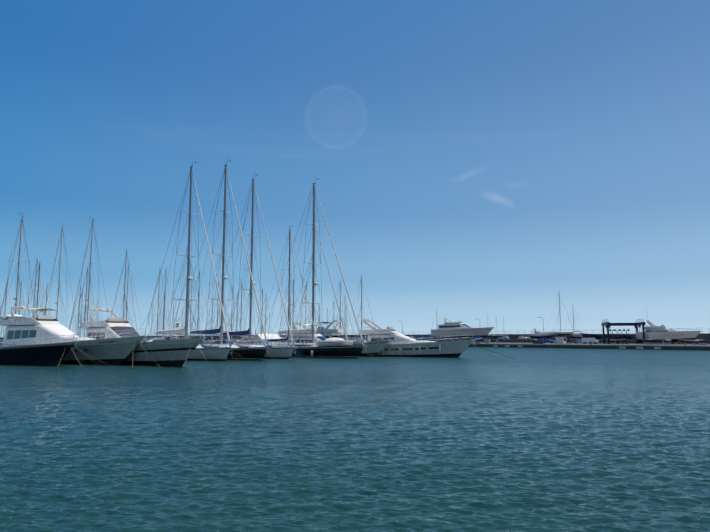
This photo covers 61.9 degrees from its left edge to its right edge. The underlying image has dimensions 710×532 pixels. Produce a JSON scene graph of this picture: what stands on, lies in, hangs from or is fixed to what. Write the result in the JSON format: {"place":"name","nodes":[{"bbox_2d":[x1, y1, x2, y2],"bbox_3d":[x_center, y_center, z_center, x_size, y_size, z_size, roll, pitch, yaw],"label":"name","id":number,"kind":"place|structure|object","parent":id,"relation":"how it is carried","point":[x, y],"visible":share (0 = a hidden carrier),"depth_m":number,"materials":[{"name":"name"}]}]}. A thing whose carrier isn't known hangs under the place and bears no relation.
{"place":"outdoors","nodes":[
{"label":"outdoors","id":0,"kind":"place"},
{"bbox_2d":[252,334,280,344],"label":"motor yacht","id":1,"kind":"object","parent":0,"point":[261,336],"depth_m":128.19,"materials":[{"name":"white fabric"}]},
{"bbox_2d":[0,337,709,531],"bbox_3d":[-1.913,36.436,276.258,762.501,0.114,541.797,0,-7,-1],"label":"water","id":2,"kind":"structure","parent":0,"point":[472,439],"depth_m":18.09,"materials":[{"name":"teal liquid"}]},
{"bbox_2d":[0,284,9,345],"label":"sailboat","id":3,"kind":"object","parent":2,"relation":"on","point":[4,315],"visible":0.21,"depth_m":206.57,"materials":[{"name":"grey metal"}]},
{"bbox_2d":[0,214,34,345],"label":"sailboat","id":4,"kind":"object","parent":2,"relation":"on","point":[18,277],"visible":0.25,"depth_m":103.97,"materials":[{"name":"grey metal"}]},
{"bbox_2d":[17,280,24,314],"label":"sailboat","id":5,"kind":"object","parent":2,"relation":"on","point":[20,298],"visible":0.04,"depth_m":234.15,"materials":[{"name":"grey metal"}]},
{"bbox_2d":[25,257,42,316],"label":"sailboat","id":6,"kind":"object","parent":2,"relation":"on","point":[35,287],"visible":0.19,"depth_m":168.55,"materials":[{"name":"grey metal"}]},
{"bbox_2d":[29,262,44,317],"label":"sailboat","id":7,"kind":"object","parent":2,"relation":"on","point":[38,291],"visible":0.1,"depth_m":144.82,"materials":[{"name":"white paint"}]},
{"bbox_2d":[39,283,50,315],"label":"sailboat","id":8,"kind":"object","parent":2,"relation":"on","point":[46,298],"visible":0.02,"depth_m":216.47,"materials":[{"name":"grey metal"}]},
{"bbox_2d":[0,335,107,367],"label":"yacht","id":9,"kind":"object","parent":2,"relation":"on","point":[45,354],"visible":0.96,"depth_m":68.72,"materials":[{"name":"black"}]},
{"bbox_2d":[43,226,80,334],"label":"sailboat","id":10,"kind":"object","parent":2,"relation":"on","point":[58,283],"visible":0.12,"depth_m":107.88,"materials":[{"name":"grey metal"}]},
{"bbox_2d":[70,286,85,335],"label":"sailboat","id":11,"kind":"object","parent":2,"relation":"on","point":[78,313],"visible":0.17,"depth_m":175.87,"materials":[{"name":"grey metal"}]},
{"bbox_2d":[72,292,86,336],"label":"sailboat","id":12,"kind":"object","parent":2,"relation":"on","point":[80,316],"visible":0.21,"depth_m":226.98,"materials":[{"name":"grey metal"}]},
{"bbox_2d":[72,266,93,336],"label":"sailboat","id":13,"kind":"object","parent":2,"relation":"on","point":[86,294],"visible":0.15,"depth_m":154.11,"materials":[{"name":"white paint"}]},
{"bbox_2d":[69,217,108,335],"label":"sailboat","id":14,"kind":"object","parent":2,"relation":"on","point":[90,287],"visible":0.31,"depth_m":113.77,"materials":[{"name":"grey metal"}]},
{"bbox_2d":[0,292,185,366],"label":"motor yacht","id":15,"kind":"object","parent":2,"relation":"on","point":[112,350],"visible":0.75,"depth_m":74.73,"materials":[{"name":"black"}]},
{"bbox_2d":[110,249,141,334],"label":"sailboat","id":16,"kind":"object","parent":2,"relation":"on","point":[124,298],"visible":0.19,"depth_m":117.74,"materials":[{"name":"grey metal"}]},
{"bbox_2d":[116,266,137,331],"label":"sailboat","id":17,"kind":"object","parent":2,"relation":"on","point":[127,286],"visible":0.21,"depth_m":163.06,"materials":[{"name":"grey metal"}]},
{"bbox_2d":[146,302,154,341],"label":"sailboat","id":18,"kind":"object","parent":2,"relation":"on","point":[152,323],"visible":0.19,"depth_m":276.26,"materials":[{"name":"grey"}]},
{"bbox_2d":[78,295,241,368],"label":"motor yacht","id":19,"kind":"object","parent":2,"relation":"on","point":[179,351],"visible":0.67,"depth_m":69.38,"materials":[{"name":"white"}]},
{"bbox_2d":[144,268,175,339],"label":"sailboat","id":20,"kind":"object","parent":2,"relation":"on","point":[158,310],"visible":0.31,"depth_m":198.39,"materials":[{"name":"grey metal"}]},
{"bbox_2d":[146,270,176,339],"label":"sailboat","id":21,"kind":"object","parent":2,"relation":"on","point":[164,306],"visible":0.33,"depth_m":171.94,"materials":[{"name":"grey metal"}]},
{"bbox_2d":[152,294,170,334],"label":"sailboat","id":22,"kind":"object","parent":2,"relation":"on","point":[163,316],"visible":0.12,"depth_m":254.73,"materials":[{"name":"grey metal"}]},
{"bbox_2d":[167,296,177,338],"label":"sailboat","id":23,"kind":"object","parent":2,"relation":"on","point":[173,314],"visible":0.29,"depth_m":286.76,"materials":[{"name":"grey metal"}]},
{"bbox_2d":[179,282,201,336],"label":"sailboat","id":24,"kind":"object","parent":2,"relation":"on","point":[192,309],"visible":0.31,"depth_m":207.26,"materials":[{"name":"grey metal"}]},
{"bbox_2d":[170,264,211,339],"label":"sailboat","id":25,"kind":"object","parent":2,"relation":"on","point":[188,303],"visible":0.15,"depth_m":129.16,"materials":[{"name":"grey metal"}]},
{"bbox_2d":[139,162,249,360],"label":"white sailboat","id":26,"kind":"object","parent":2,"relation":"on","point":[210,355],"visible":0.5,"depth_m":87.02,"materials":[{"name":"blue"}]},
{"bbox_2d":[189,271,212,343],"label":"sailboat","id":27,"kind":"object","parent":2,"relation":"on","point":[197,323],"visible":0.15,"depth_m":180.24,"materials":[{"name":"grey metal"}]},
{"bbox_2d":[204,296,219,341],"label":"sailboat","id":28,"kind":"object","parent":2,"relation":"on","point":[210,326],"visible":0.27,"depth_m":275.58,"materials":[{"name":"grey"}]},
{"bbox_2d":[204,282,226,343],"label":"sailboat","id":29,"kind":"object","parent":2,"relation":"on","point":[217,315],"visible":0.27,"depth_m":216.84,"materials":[{"name":"white paint"}]},
{"bbox_2d":[173,160,285,360],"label":"sailboat","id":30,"kind":"object","parent":2,"relation":"on","point":[253,353],"visible":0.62,"depth_m":88.88,"materials":[{"name":"white paint"}]},
{"bbox_2d":[215,286,244,343],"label":"sailboat","id":31,"kind":"object","parent":2,"relation":"on","point":[219,316],"visible":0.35,"depth_m":191.50,"materials":[{"name":"grey metal"}]},
{"bbox_2d":[227,293,246,340],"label":"sailboat","id":32,"kind":"object","parent":2,"relation":"on","point":[236,328],"visible":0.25,"depth_m":284.28,"materials":[{"name":"grey"}]},
{"bbox_2d":[229,284,255,342],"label":"sailboat","id":33,"kind":"object","parent":2,"relation":"on","point":[241,307],"visible":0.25,"depth_m":225.35,"materials":[{"name":"grey"}]},
{"bbox_2d":[201,175,308,359],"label":"white sailboat","id":34,"kind":"object","parent":2,"relation":"on","point":[284,352],"visible":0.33,"depth_m":94.18,"materials":[{"name":"blue"}]},
{"bbox_2d":[245,288,272,344],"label":"sailboat","id":35,"kind":"object","parent":2,"relation":"on","point":[259,318],"visible":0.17,"depth_m":201.99,"materials":[{"name":"white paint"}]},
{"bbox_2d":[254,293,276,336],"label":"sailboat","id":36,"kind":"object","parent":2,"relation":"on","point":[265,319],"visible":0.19,"depth_m":233.95,"materials":[{"name":"grey metal"}]},
{"bbox_2d":[277,279,304,337],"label":"sailboat","id":37,"kind":"object","parent":2,"relation":"on","point":[293,304],"visible":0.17,"depth_m":211.80,"materials":[{"name":"white paint"}]},
{"bbox_2d":[260,226,322,356],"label":"sailboat","id":38,"kind":"object","parent":2,"relation":"on","point":[297,353],"visible":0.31,"depth_m":99.49,"materials":[{"name":"white paint"}]},
{"bbox_2d":[295,284,320,326],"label":"sailboat","id":39,"kind":"object","parent":2,"relation":"on","point":[306,312],"visible":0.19,"depth_m":253.93,"materials":[{"name":"grey metal"}]},
{"bbox_2d":[274,315,347,342],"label":"motor yacht","id":40,"kind":"object","parent":2,"relation":"on","point":[334,332],"visible":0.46,"depth_m":158.94,"materials":[{"name":"white"}]},
{"bbox_2d":[254,178,378,358],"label":"sailboat","id":41,"kind":"object","parent":2,"relation":"on","point":[334,348],"visible":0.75,"depth_m":95.42,"materials":[{"name":"white paint"}]},
{"bbox_2d":[326,281,355,342],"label":"sailboat","id":42,"kind":"object","parent":2,"relation":"on","point":[342,318],"visible":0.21,"depth_m":229.26,"materials":[{"name":"white paint"}]},
{"bbox_2d":[285,312,410,357],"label":"motor yacht","id":43,"kind":"object","parent":2,"relation":"on","point":[374,348],"visible":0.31,"depth_m":100.14,"materials":[{"name":"black"}]},
{"bbox_2d":[337,299,358,340],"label":"sailboat","id":44,"kind":"object","parent":2,"relation":"on","point":[344,324],"visible":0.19,"depth_m":271.43,"materials":[{"name":"grey"}]},
{"bbox_2d":[345,277,374,341],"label":"sailboat","id":45,"kind":"object","parent":2,"relation":"on","point":[361,314],"visible":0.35,"depth_m":240.17,"materials":[{"name":"grey metal"}]},
{"bbox_2d":[360,308,514,358],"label":"motor yacht","id":46,"kind":"object","parent":2,"relation":"on","point":[404,345],"visible":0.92,"depth_m":97.68,"materials":[{"name":"white"}]},
{"bbox_2d":[0,0,709,336],"label":"sky","id":47,"kind":"structure","parent":0,"point":[470,159],"materials":[{"name":"blue"}]},
{"bbox_2d":[144,333,709,350],"bbox_3d":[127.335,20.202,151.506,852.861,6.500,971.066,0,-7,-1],"label":"pier","id":48,"kind":"structure","parent":0,"point":[632,344],"depth_m":186.86,"materials":[{"name":"concrete"}]},
{"bbox_2d":[415,335,424,338],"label":"van","id":49,"kind":"object","parent":48,"relation":"on","point":[419,336],"visible":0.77,"depth_m":273.40,"materials":[{"name":"blue metal"}]},
{"bbox_2d":[246,340,664,348],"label":"quay fenders bollards","id":50,"kind":"object","parent":48,"relation":"on","point":[566,343],"visible":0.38,"depth_m":159.16,"materials":[{"name":"black"}]},
{"bbox_2d":[431,318,493,338],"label":"yacht","id":51,"kind":"object","parent":48,"relation":"on","point":[452,329],"visible":0.85,"depth_m":263.39,"materials":[{"name":"white"}]},
{"bbox_2d":[252,328,709,334],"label":"quay fence","id":52,"kind":"object","parent":48,"relation":"on","point":[517,331],"visible":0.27,"depth_m":254.60,"materials":[{"name":"grey metal"}]},
{"bbox_2d":[491,318,500,338],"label":"sailboat","id":53,"kind":"object","parent":48,"relation":"on","point":[496,336],"visible":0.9,"depth_m":260.01,"materials":[{"name":"blue"}]},
{"bbox_2d":[498,336,509,339],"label":"car","id":54,"kind":"object","parent":48,"relation":"on","point":[505,337],"visible":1,"depth_m":238.44,"materials":[{"name":"silver metal"}]},
{"bbox_2d":[518,336,528,339],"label":"car","id":55,"kind":"object","parent":48,"relation":"on","point":[522,337],"visible":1,"depth_m":234.18,"materials":[{"name":"white metal"}]},
{"bbox_2d":[530,328,555,338],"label":"motor boat","id":56,"kind":"object","parent":48,"relation":"on","point":[537,333],"visible":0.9,"depth_m":229.77,"materials":[{"name":"white"}]},
{"bbox_2d":[543,339,554,342],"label":"car","id":57,"kind":"object","parent":48,"relation":"on","point":[547,340],"visible":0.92,"depth_m":203.20,"materials":[{"name":"blue metal"}]},
{"bbox_2d":[546,295,573,339],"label":"sailboat","id":58,"kind":"object","parent":48,"relation":"on","point":[562,333],"visible":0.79,"depth_m":230.22,"materials":[{"name":"white"}]},
{"bbox_2d":[554,336,566,343],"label":"kiosk","id":59,"kind":"object","parent":48,"relation":"on","point":[560,339],"visible":0.98,"depth_m":193.04,"materials":[{"name":"white paint"}]},
{"bbox_2d":[425,336,708,344],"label":"yard clutter","id":60,"kind":"object","parent":48,"relation":"on","point":[644,341],"visible":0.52,"depth_m":188.04,"materials":[{"name":"grey fabric"}]},
{"bbox_2d":[582,338,598,343],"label":"van","id":61,"kind":"object","parent":48,"relation":"on","point":[588,340],"visible":1,"depth_m":189.90,"materials":[{"name":"white metal"}]},
{"bbox_2d":[582,334,623,339],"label":"covered hull","id":62,"kind":"object","parent":48,"relation":"on","point":[599,336],"visible":0.58,"depth_m":208.27,"materials":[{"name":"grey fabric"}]},
{"bbox_2d":[601,318,644,343],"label":"travel lift","id":63,"kind":"object","parent":48,"relation":"on","point":[608,325],"visible":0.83,"depth_m":191.03,"materials":[{"name":"black metal"}]},
{"bbox_2d":[623,335,633,338],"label":"covered hull","id":64,"kind":"object","parent":48,"relation":"on","point":[630,336],"visible":0.17,"depth_m":205.37,"materials":[{"name":"grey fabric"}]},
{"bbox_2d":[636,315,702,343],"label":"yacht","id":65,"kind":"object","parent":48,"relation":"on","point":[652,331],"visible":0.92,"depth_m":179.36,"materials":[{"name":"white"}]},
{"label":"cradle yard","id":66,"kind":"structure","parent":48,"relation":"on","visible":0},
{"bbox_2d":[564,309,587,335],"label":"sailboat","id":67,"kind":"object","parent":66,"relation":"on","point":[576,334],"visible":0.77,"depth_m":235.60,"materials":[{"name":"white"}]}
]}

